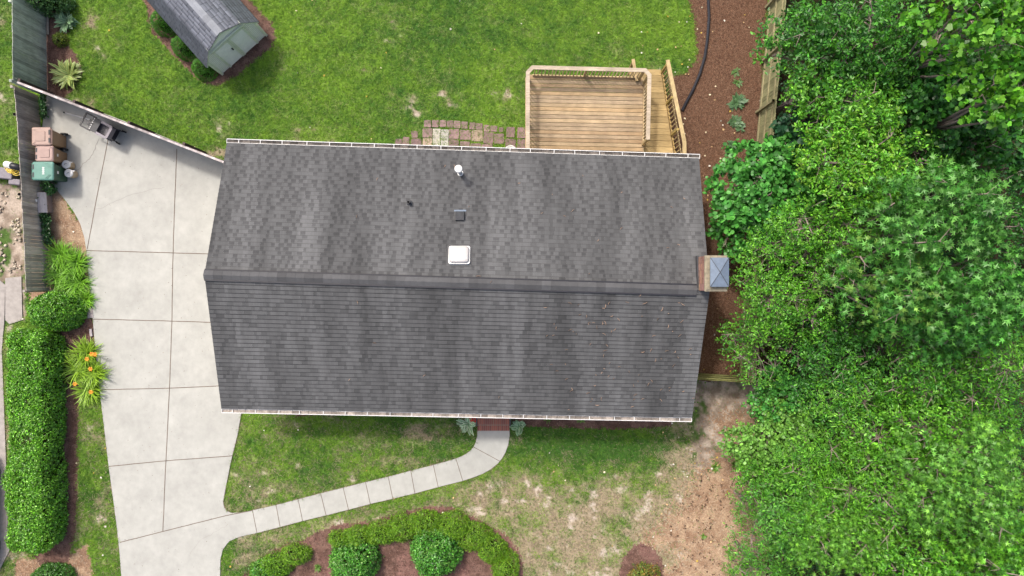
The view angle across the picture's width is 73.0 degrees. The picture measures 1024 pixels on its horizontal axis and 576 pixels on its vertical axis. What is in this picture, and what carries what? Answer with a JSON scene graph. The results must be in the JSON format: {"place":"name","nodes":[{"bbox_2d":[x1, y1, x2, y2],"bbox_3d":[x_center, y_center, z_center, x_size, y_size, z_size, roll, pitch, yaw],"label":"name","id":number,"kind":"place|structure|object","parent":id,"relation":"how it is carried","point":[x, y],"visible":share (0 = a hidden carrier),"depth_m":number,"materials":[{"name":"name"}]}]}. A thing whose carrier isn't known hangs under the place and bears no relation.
{"place":"outdoors","nodes":[
{"label":"outdoors","id":0,"kind":"place"},
{"bbox_2d":[0,280,9,567],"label":"neighbour driveway","id":1,"kind":"structure","parent":0,"point":[4,550],"depth_m":26.26,"materials":[{"name":"concrete"}]},
{"bbox_2d":[0,192,21,272],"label":"gravel","id":2,"kind":"structure","parent":0,"point":[17,232],"depth_m":26.26,"materials":[{"name":"beige gravel"}]},
{"bbox_2d":[42,94,256,575],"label":"driveway","id":3,"kind":"structure","parent":0,"point":[139,163],"depth_m":26.25,"materials":[{"name":"concrete"}]},
{"bbox_2d":[32,162,66,183],"bbox_3d":[-17.112,-4.265,25.716,0.813,1.074,0.671,0,90,0],"label":"wheeled bin","id":4,"kind":"object","parent":3,"relation":"on","point":[49,171],"visible":0.99,"depth_m":25.19,"materials":[{"name":"plastic"}]},
{"bbox_2d":[32,127,67,150],"bbox_3d":[-17.120,-5.522,25.703,0.728,1.101,0.662,0,90,0],"label":"wheeled bin","id":5,"kind":"object","parent":3,"relation":"on","point":[45,136],"visible":0.97,"depth_m":25.19,"materials":[{"name":"plastic"}]},
{"bbox_2d":[35,146,66,164],"bbox_3d":[-17.078,-4.910,25.733,0.673,1.041,0.580,0,90,0],"label":"wheeled bin","id":6,"kind":"object","parent":3,"relation":"on","point":[49,154],"visible":0.84,"depth_m":25.24,"materials":[{"name":"plastic"}]},
{"bbox_2d":[79,112,126,144],"bbox_3d":[-15.233,-5.932,25.845,1.264,0.820,0.575,28,90,0],"label":"barbecue grill","id":7,"kind":"object","parent":3,"relation":"on","point":[104,130],"visible":1,"depth_m":25.45,"materials":[{"name":"grey metal"}]},
{"bbox_2d":[86,140,496,542],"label":"pavement joints","id":8,"kind":"object","parent":3,"relation":"on","point":[190,387],"visible":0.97,"depth_m":26.25,"materials":[{"name":"grey concrete"}]},
{"bbox_2d":[31,0,671,575],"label":"mulch bed","id":9,"kind":"object","parent":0,"point":[64,546],"visible":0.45,"depth_m":26.31,"materials":[{"name":"brown wood"}]},
{"bbox_2d":[8,0,46,93],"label":"wooden fence","id":10,"kind":"object","parent":9,"relation":"on","point":[29,44],"visible":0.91,"depth_m":25.31,"materials":[{"name":"grey wood"}]},
{"bbox_2d":[1,327,69,555],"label":"hedge","id":11,"kind":"object","parent":9,"relation":"on","point":[37,520],"visible":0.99,"depth_m":25.11,"materials":[{"name":"green plant"}]},
{"bbox_2d":[25,0,79,19],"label":"shrub","id":12,"kind":"object","parent":9,"relation":"on","point":[51,5],"visible":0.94,"depth_m":25.80,"materials":[{"name":"green plant"}]},
{"bbox_2d":[30,561,77,575],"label":"shrub","id":13,"kind":"object","parent":9,"relation":"on","point":[59,570],"visible":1,"depth_m":26.02,"materials":[{"name":"green plant"}]},
{"bbox_2d":[24,290,88,331],"bbox_3d":[-17.024,0.856,25.621,2.033,1.571,1.660,0,90,0],"label":"shrub","id":14,"kind":"object","parent":9,"relation":"on","point":[66,310],"visible":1,"depth_m":25.41,"materials":[{"name":"green plant"}]},
{"bbox_2d":[49,58,82,90],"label":"hosta","id":15,"kind":"object","parent":9,"relation":"on","point":[66,73],"visible":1,"depth_m":26.07,"materials":[{"name":"green plant"}]},
{"bbox_2d":[53,10,80,32],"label":"hosta","id":16,"kind":"object","parent":9,"relation":"on","point":[64,21],"visible":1,"depth_m":26.12,"materials":[{"name":"green plant"}]},
{"bbox_2d":[61,352,96,388],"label":"daylily","id":17,"kind":"object","parent":9,"relation":"on","point":[74,375],"visible":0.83,"depth_m":26.05,"materials":[{"name":"green plant"}]},
{"bbox_2d":[61,333,104,372],"bbox_3d":[-16.077,2.458,25.984,1.481,0.638,1.551,22,90,0],"label":"daylily","id":18,"kind":"object","parent":9,"relation":"on","point":[85,350],"visible":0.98,"depth_m":26.06,"materials":[{"name":"green plant"}]},
{"bbox_2d":[149,11,175,37],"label":"boxwood","id":19,"kind":"object","parent":9,"relation":"on","point":[162,25],"visible":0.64,"depth_m":25.79,"materials":[{"name":"green plant"}]},
{"bbox_2d":[170,36,195,61],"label":"boxwood","id":20,"kind":"object","parent":9,"relation":"on","point":[184,49],"visible":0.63,"depth_m":25.84,"materials":[{"name":"green plant"}]},
{"bbox_2d":[190,58,218,81],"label":"boxwood","id":21,"kind":"object","parent":9,"relation":"on","point":[202,70],"visible":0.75,"depth_m":25.86,"materials":[{"name":"green plant"}]},
{"bbox_2d":[147,0,267,75],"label":"shed","id":22,"kind":"structure","parent":9,"relation":"on","point":[221,37],"depth_m":24.54,"materials":[{"name":"grey"}]},
{"bbox_2d":[213,40,243,67],"bbox_3d":[-10.426,-8.578,25.440,0.765,1.560,0.100,-41,90,0],"label":"door","id":23,"kind":"structure","parent":22,"relation":"in","point":[227,52],"depth_m":25.38,"materials":[{"name":"green"}]},
{"bbox_2d":[228,27,258,54],"bbox_3d":[-9.853,-9.100,25.440,0.765,1.560,0.076,-41,90,0],"label":"door","id":24,"kind":"structure","parent":22,"relation":"in","point":[242,39],"depth_m":25.40,"materials":[{"name":"green"}]},
{"bbox_2d":[248,555,288,575],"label":"holly","id":25,"kind":"object","parent":9,"relation":"on","point":[259,572],"visible":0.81,"depth_m":25.90,"materials":[{"name":"green plant"}]},
{"bbox_2d":[258,550,295,575],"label":"juniper","id":26,"kind":"object","parent":9,"relation":"on","point":[278,563],"visible":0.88,"depth_m":25.92,"materials":[{"name":"green plant"}]},
{"bbox_2d":[279,540,313,565],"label":"juniper","id":27,"kind":"object","parent":9,"relation":"on","point":[296,553],"visible":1,"depth_m":25.96,"materials":[{"name":"green plant"}]},
{"bbox_2d":[327,535,384,575],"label":"holly","id":28,"kind":"object","parent":9,"relation":"on","point":[356,559],"visible":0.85,"depth_m":25.54,"materials":[{"name":"green plant"}]},
{"bbox_2d":[342,522,374,547],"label":"juniper","id":29,"kind":"object","parent":9,"relation":"on","point":[356,534],"visible":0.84,"depth_m":25.87,"materials":[{"name":"green plant"}]},
{"bbox_2d":[364,519,395,545],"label":"juniper","id":30,"kind":"object","parent":9,"relation":"on","point":[378,531],"visible":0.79,"depth_m":25.89,"materials":[{"name":"green plant"}]},
{"bbox_2d":[384,511,419,542],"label":"juniper","id":31,"kind":"object","parent":9,"relation":"on","point":[401,526],"visible":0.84,"depth_m":25.89,"materials":[{"name":"green plant"}]},
{"bbox_2d":[409,507,444,536],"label":"juniper","id":32,"kind":"object","parent":9,"relation":"on","point":[425,522],"visible":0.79,"depth_m":25.87,"materials":[{"name":"green plant"}]},
{"bbox_2d":[409,524,464,575],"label":"holly","id":33,"kind":"object","parent":9,"relation":"on","point":[432,549],"visible":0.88,"depth_m":25.45,"materials":[{"name":"green plant"}]},
{"bbox_2d":[435,508,472,541],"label":"juniper","id":34,"kind":"object","parent":9,"relation":"on","point":[453,525],"visible":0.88,"depth_m":25.85,"materials":[{"name":"green plant"}]},
{"bbox_2d":[457,520,493,552],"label":"juniper","id":35,"kind":"object","parent":9,"relation":"on","point":[474,534],"visible":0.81,"depth_m":25.87,"materials":[{"name":"green plant"}]},
{"bbox_2d":[476,533,510,564],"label":"juniper","id":36,"kind":"object","parent":9,"relation":"on","point":[492,548],"visible":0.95,"depth_m":25.92,"materials":[{"name":"green plant"}]},
{"bbox_2d":[490,548,519,575],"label":"juniper","id":37,"kind":"object","parent":9,"relation":"on","point":[506,566],"visible":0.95,"depth_m":25.94,"materials":[{"name":"green plant"}]},
{"bbox_2d":[626,560,660,575],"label":"shrub","id":38,"kind":"object","parent":9,"relation":"on","point":[644,572],"visible":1,"depth_m":26.10,"materials":[{"name":"green plant"}]},
{"bbox_2d":[253,431,508,532],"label":"path","id":39,"kind":"structure","parent":0,"point":[474,462],"depth_m":26.25,"materials":[{"name":"concrete"}]},
{"bbox_2d":[0,183,763,478],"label":"bare soil","id":40,"kind":"structure","parent":0,"point":[729,392],"depth_m":26.31,"materials":[{"name":"brown soil"}]},
{"bbox_2d":[5,276,22,323],"bbox_3d":[-18.908,0.466,26.330,0.646,0.140,1.805,0,90,0],"label":"concrete pad","id":41,"kind":"object","parent":40,"relation":"on","point":[13,301],"visible":1,"depth_m":26.26,"materials":[{"name":"beige concrete"}]},
{"bbox_2d":[0,0,768,575],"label":"lawn","id":42,"kind":"structure","parent":0,"point":[572,518],"depth_m":26.31,"materials":[{"name":"plant"}]},
{"bbox_2d":[67,371,104,407],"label":"daylily","id":43,"kind":"object","parent":42,"relation":"on","point":[88,393],"visible":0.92,"depth_m":26.05,"materials":[{"name":"green plant"}]},
{"bbox_2d":[71,354,110,393],"bbox_3d":[-15.790,3.233,25.969,1.564,0.666,1.580,0,90,0],"label":"daylily","id":44,"kind":"object","parent":42,"relation":"on","point":[96,371],"visible":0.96,"depth_m":26.03,"materials":[{"name":"green plant"}]},
{"bbox_2d":[17,78,223,162],"bbox_3d":[-13.630,-5.843,25.418,8.454,1.765,0.188,21,90,0],"label":"wooden fence","id":45,"kind":"object","parent":42,"relation":"on","point":[100,113],"visible":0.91,"depth_m":24.54,"materials":[{"name":"grey wood"}]},
{"bbox_2d":[86,253,509,567],"bbox_3d":[-8.135,5.582,26.273,16.117,0.028,14.076,0,90,0],"label":"edging gap","id":46,"kind":"object","parent":42,"relation":"on","point":[323,492],"visible":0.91,"depth_m":26.26,"materials":[{"name":"brown soil"}]},
{"bbox_2d":[476,418,510,430],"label":"brick steps","id":47,"kind":"structure","parent":42,"relation":"on","point":[493,424],"depth_m":25.94,"materials":[{"name":"brick"}]},
{"bbox_2d":[525,59,686,153],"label":"wooden deck","id":48,"kind":"structure","parent":42,"relation":"on","point":[639,92],"depth_m":25.40,"materials":[{"name":"brown wood"}]},
{"bbox_2d":[697,372,753,382],"bbox_3d":[7.379,3.223,25.435,2.444,1.731,0.166,3,90,0],"label":"wooden fence","id":49,"kind":"object","parent":42,"relation":"on","point":[718,377],"visible":0.61,"depth_m":25.36,"materials":[{"name":"brown wood"}]},
{"bbox_2d":[13,191,768,575],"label":"straw ground","id":50,"kind":"structure","parent":0,"point":[715,541],"depth_m":26.31,"materials":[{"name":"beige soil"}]},
{"bbox_2d":[10,85,49,291],"bbox_3d":[-17.822,-3.596,25.644,0.208,1.312,7.501,-3,90,0],"label":"wooden fence","id":51,"kind":"object","parent":50,"relation":"on","point":[26,114],"visible":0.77,"depth_m":25.45,"materials":[{"name":"grey wood"}]},
{"bbox_2d":[37,192,52,212],"bbox_3d":[-17.626,-3.192,26.050,0.380,0.500,0.760,-4,90,0],"label":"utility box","id":52,"kind":"object","parent":50,"relation":"on","point":[44,198],"visible":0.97,"depth_m":25.88,"materials":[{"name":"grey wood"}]},
{"bbox_2d":[34,94,57,248],"bbox_3d":[-17.543,-4.409,26.056,1.075,0.538,5.868,0,90,0],"label":"ivy","id":53,"kind":"object","parent":50,"relation":"on","point":[49,188],"visible":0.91,"depth_m":25.94,"materials":[{"name":"green plant"}]},
{"bbox_2d":[40,255,71,290],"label":"daylily","id":54,"kind":"object","parent":50,"relation":"on","point":[51,274],"visible":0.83,"depth_m":26.01,"materials":[{"name":"green plant"}]},
{"bbox_2d":[40,237,82,271],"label":"daylily","id":55,"kind":"object","parent":50,"relation":"on","point":[55,252],"visible":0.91,"depth_m":26.05,"materials":[{"name":"green plant"}]},
{"bbox_2d":[55,243,92,282],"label":"daylily","id":56,"kind":"object","parent":50,"relation":"on","point":[82,261],"visible":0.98,"depth_m":26.05,"materials":[{"name":"green plant"}]},
{"bbox_2d":[54,262,96,296],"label":"daylily","id":57,"kind":"object","parent":50,"relation":"on","point":[75,281],"visible":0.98,"depth_m":26.06,"materials":[{"name":"green plant"}]},
{"bbox_2d":[726,486,759,528],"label":"bush","id":58,"kind":"object","parent":50,"relation":"on","point":[737,493],"visible":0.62,"depth_m":24.75,"materials":[{"name":"green plant"}]},
{"bbox_2d":[726,527,795,575],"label":"bush","id":59,"kind":"object","parent":50,"relation":"on","point":[761,568],"visible":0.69,"depth_m":23.90,"materials":[{"name":"green plant"}]},
{"bbox_2d":[729,449,807,519],"bbox_3d":[8.999,6.824,24.747,2.706,3.230,2.241,32,90,0],"label":"bush","id":60,"kind":"object","parent":50,"relation":"on","point":[746,476],"visible":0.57,"depth_m":23.94,"materials":[{"name":"green plant"}]},
{"bbox_2d":[722,474,831,575],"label":"tree","id":61,"kind":"object","parent":50,"relation":"on","point":[764,510],"visible":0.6,"depth_m":22.77,"materials":[{"name":"green plant"}]},
{"bbox_2d":[203,139,728,421],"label":"house","id":62,"kind":"structure","parent":0,"point":[416,256],"depth_m":22.73,"materials":[{"name":"grey"}]},
{"bbox_2d":[665,0,768,381],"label":"pine straw bed","id":63,"kind":"object","parent":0,"point":[718,138],"visible":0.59,"depth_m":26.31,"materials":[{"name":"brown plant"}]},
{"bbox_2d":[681,0,710,110],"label":"drain pipe","id":64,"kind":"object","parent":63,"relation":"on","point":[703,60],"visible":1,"depth_m":26.18,"materials":[{"name":"black plastic"}]},
{"bbox_2d":[735,0,785,381],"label":"wooden fence","id":65,"kind":"object","parent":63,"relation":"on","point":[766,110],"visible":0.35,"depth_m":25.36,"materials":[{"name":"brown wood"}]},
{"bbox_2d":[746,0,1023,575],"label":"forest floor","id":66,"kind":"structure","parent":0,"point":[767,348],"depth_m":26.31,"materials":[{"name":"green plant"}]},
{"bbox_2d":[727,218,856,354],"bbox_3d":[8.977,-0.023,23.732,4.354,5.267,4.454,0,90,0],"label":"tree","id":67,"kind":"object","parent":66,"relation":"on","point":[778,305],"visible":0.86,"depth_m":22.09,"materials":[{"name":"green plant"}]},
{"bbox_2d":[765,96,838,173],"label":"tree","id":68,"kind":"object","parent":66,"relation":"on","point":[780,128],"visible":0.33,"depth_m":23.21,"materials":[{"name":"green plant"}]},
{"bbox_2d":[749,0,866,104],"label":"tree","id":69,"kind":"object","parent":66,"relation":"on","point":[786,37],"visible":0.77,"depth_m":21.49,"materials":[{"name":"green plant"}]},
{"bbox_2d":[776,48,849,121],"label":"tree","id":70,"kind":"object","parent":66,"relation":"on","point":[788,100],"visible":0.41,"depth_m":22.15,"materials":[{"name":"green plant"}]},
{"bbox_2d":[767,395,859,494],"bbox_3d":[10.583,5.487,24.480,3.356,3.762,3.093,40,90,0],"label":"bush","id":71,"kind":"object","parent":66,"relation":"on","point":[795,433],"visible":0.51,"depth_m":23.38,"materials":[{"name":"green plant"}]},
{"bbox_2d":[752,188,875,290],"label":"tree","id":72,"kind":"object","parent":66,"relation":"on","point":[800,235],"visible":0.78,"depth_m":21.46,"materials":[{"name":"green plant"}]},
{"bbox_2d":[767,427,889,550],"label":"tree","id":73,"kind":"object","parent":66,"relation":"on","point":[803,479],"visible":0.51,"depth_m":22.28,"materials":[{"name":"green plant"}]},
{"bbox_2d":[790,109,867,188],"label":"tree","id":74,"kind":"object","parent":66,"relation":"on","point":[810,145],"visible":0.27,"depth_m":21.49,"materials":[{"name":"green plant"}]},
{"bbox_2d":[767,299,908,438],"bbox_3d":[10.797,2.652,23.860,4.693,4.998,4.670,0,90,0],"label":"tree","id":75,"kind":"object","parent":66,"relation":"on","point":[821,355],"visible":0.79,"depth_m":22.39,"materials":[{"name":"green plant"}]},
{"bbox_2d":[765,481,912,575],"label":"tree","id":76,"kind":"object","parent":66,"relation":"on","point":[834,547],"visible":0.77,"depth_m":21.61,"materials":[{"name":"green plant"}]},
{"bbox_2d":[781,54,908,159],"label":"tree","id":77,"kind":"object","parent":66,"relation":"on","point":[868,92],"visible":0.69,"depth_m":21.14,"materials":[{"name":"green plant"}]},
{"bbox_2d":[797,363,921,487],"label":"tree","id":78,"kind":"object","parent":66,"relation":"on","point":[848,409],"visible":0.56,"depth_m":22.07,"materials":[{"name":"green plant"}]},
{"bbox_2d":[793,0,930,106],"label":"tree","id":79,"kind":"object","parent":66,"relation":"on","point":[860,36],"visible":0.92,"depth_m":20.72,"materials":[{"name":"green plant"}]},
{"bbox_2d":[795,223,950,341],"bbox_3d":[10.880,-0.218,22.463,4.081,7.785,3.644,0,90,0],"label":"tree","id":80,"kind":"object","parent":66,"relation":"on","point":[892,296],"visible":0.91,"depth_m":19.75,"materials":[{"name":"green plant"}]},
{"bbox_2d":[795,96,954,237],"bbox_3d":[10.921,-3.661,22.963,4.534,6.785,4.309,0,90,0],"label":"tree","id":81,"kind":"object","parent":66,"relation":"on","point":[850,150],"visible":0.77,"depth_m":20.56,"materials":[{"name":"green plant"}]},
{"bbox_2d":[816,176,944,262],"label":"tree","id":82,"kind":"object","parent":66,"relation":"on","point":[871,222],"visible":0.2,"depth_m":20.46,"materials":[{"name":"green plant"}]},
{"bbox_2d":[817,433,961,562],"bbox_3d":[11.914,6.439,23.232,4.685,6.249,4.035,0,90,0],"label":"tree","id":83,"kind":"object","parent":66,"relation":"on","point":[872,481],"visible":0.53,"depth_m":21.09,"materials":[{"name":"green plant"}]},
{"bbox_2d":[764,0,1023,575],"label":"undergrowth","id":84,"kind":"object","parent":66,"relation":"on","point":[947,254],"visible":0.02,"depth_m":25.22,"materials":[{"name":"green plant"}]},
{"bbox_2d":[840,281,975,366],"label":"tree","id":85,"kind":"object","parent":66,"relation":"on","point":[928,334],"visible":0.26,"depth_m":20.45,"materials":[{"name":"green plant"}]},
{"bbox_2d":[855,25,960,113],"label":"tree","id":86,"kind":"object","parent":66,"relation":"on","point":[938,68],"visible":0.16,"depth_m":21.48,"materials":[{"name":"green plant"}]},
{"bbox_2d":[840,366,991,497],"bbox_3d":[12.677,4.312,23.234,3.883,6.245,4.134,33,90,0],"label":"tree","id":87,"kind":"object","parent":66,"relation":"on","point":[948,429],"visible":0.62,"depth_m":21.16,"materials":[{"name":"green plant"}]},
{"bbox_2d":[818,153,1014,293],"bbox_3d":[11.657,-1.883,22.130,3.972,8.449,4.098,0,90,0],"label":"tree","id":88,"kind":"object","parent":66,"relation":"on","point":[988,204],"visible":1,"depth_m":18.76,"materials":[{"name":"green plant"}]},
{"bbox_2d":[855,486,977,575],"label":"tree","id":89,"kind":"object","parent":66,"relation":"on","point":[905,569],"visible":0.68,"depth_m":20.88,"materials":[{"name":"green plant"}]},
{"bbox_2d":[864,49,995,172],"bbox_3d":[13.170,-5.388,23.359,4.190,5.996,4.240,0,90,0],"label":"tree","id":90,"kind":"object","parent":66,"relation":"on","point":[931,100],"visible":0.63,"depth_m":21.25,"materials":[{"name":"green plant"}]},
{"bbox_2d":[840,0,1023,111],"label":"tree","id":91,"kind":"object","parent":66,"relation":"on","point":[993,15],"visible":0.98,"depth_m":18.45,"materials":[{"name":"green plant"}]},
{"bbox_2d":[865,302,998,421],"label":"tree","id":92,"kind":"object","parent":66,"relation":"on","point":[902,362],"visible":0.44,"depth_m":21.38,"materials":[{"name":"green plant"}]},
{"bbox_2d":[857,413,1023,563],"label":"tree","id":93,"kind":"object","parent":66,"relation":"on","point":[1007,493],"visible":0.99,"depth_m":19.67,"materials":[{"name":"green plant"}]},
{"bbox_2d":[871,54,1023,152],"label":"tree","id":94,"kind":"object","parent":66,"relation":"on","point":[1012,108],"visible":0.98,"depth_m":18.46,"materials":[{"name":"green plant"}]},
{"bbox_2d":[875,221,1023,355],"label":"tree","id":95,"kind":"object","parent":66,"relation":"on","point":[982,310],"visible":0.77,"depth_m":18.96,"materials":[{"name":"green plant"}]},
{"bbox_2d":[892,502,1023,575],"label":"tree","id":96,"kind":"object","parent":66,"relation":"on","point":[1008,560],"visible":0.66,"depth_m":20.17,"materials":[{"name":"green plant"}]},
{"bbox_2d":[896,320,1023,425],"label":"tree","id":97,"kind":"object","parent":66,"relation":"on","point":[1002,362],"visible":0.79,"depth_m":20.61,"materials":[{"name":"green plant"}]},
{"bbox_2d":[914,375,1023,478],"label":"tree","id":98,"kind":"object","parent":66,"relation":"on","point":[1010,420],"visible":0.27,"depth_m":22.00,"materials":[{"name":"green plant"}]},
{"bbox_2d":[923,105,1023,201],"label":"tree","id":99,"kind":"object","parent":66,"relation":"on","point":[1001,157],"visible":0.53,"depth_m":21.00,"materials":[{"name":"green plant"}]},
{"bbox_2d":[926,164,1023,248],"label":"tree","id":100,"kind":"object","parent":66,"relation":"on","point":[1019,215],"visible":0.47,"depth_m":21.62,"materials":[{"name":"green plant"}]},
{"label":"ground","id":101,"kind":"structure","parent":0,"visible":0},
{"bbox_2d":[705,219,776,264],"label":"tree","id":102,"kind":"object","parent":101,"relation":"on","point":[716,231],"visible":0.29,"depth_m":23.91,"materials":[{"name":"green plant"}]},
{"bbox_2d":[719,529,765,575],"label":"bush","id":103,"kind":"object","parent":101,"relation":"on","point":[737,571],"visible":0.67,"depth_m":24.26,"materials":[{"name":"green plant"}]},
{"bbox_2d":[714,304,814,397],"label":"tree","id":104,"kind":"object","parent":101,"relation":"on","point":[749,366],"visible":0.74,"depth_m":23.11,"materials":[{"name":"green plant"}]},
{"bbox_2d":[703,132,831,244],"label":"tree","id":105,"kind":"object","parent":101,"relation":"on","point":[759,189],"visible":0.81,"depth_m":22.93,"materials":[{"name":"green plant"}]},
{"bbox_2d":[717,389,818,488],"bbox_3d":[9.133,5.383,24.820,3.381,3.087,3.018,-40,90,0],"label":"bush","id":106,"kind":"object","parent":101,"relation":"on","point":[755,446],"visible":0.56,"depth_m":24.00,"materials":[{"name":"green plant"}]},
{"bbox_2d":[741,364,813,434],"bbox_3d":[9.416,4.061,24.933,2.412,2.861,2.565,19,90,0],"label":"bush","id":107,"kind":"object","parent":101,"relation":"on","point":[790,393],"visible":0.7,"depth_m":24.12,"materials":[{"name":"green plant"}]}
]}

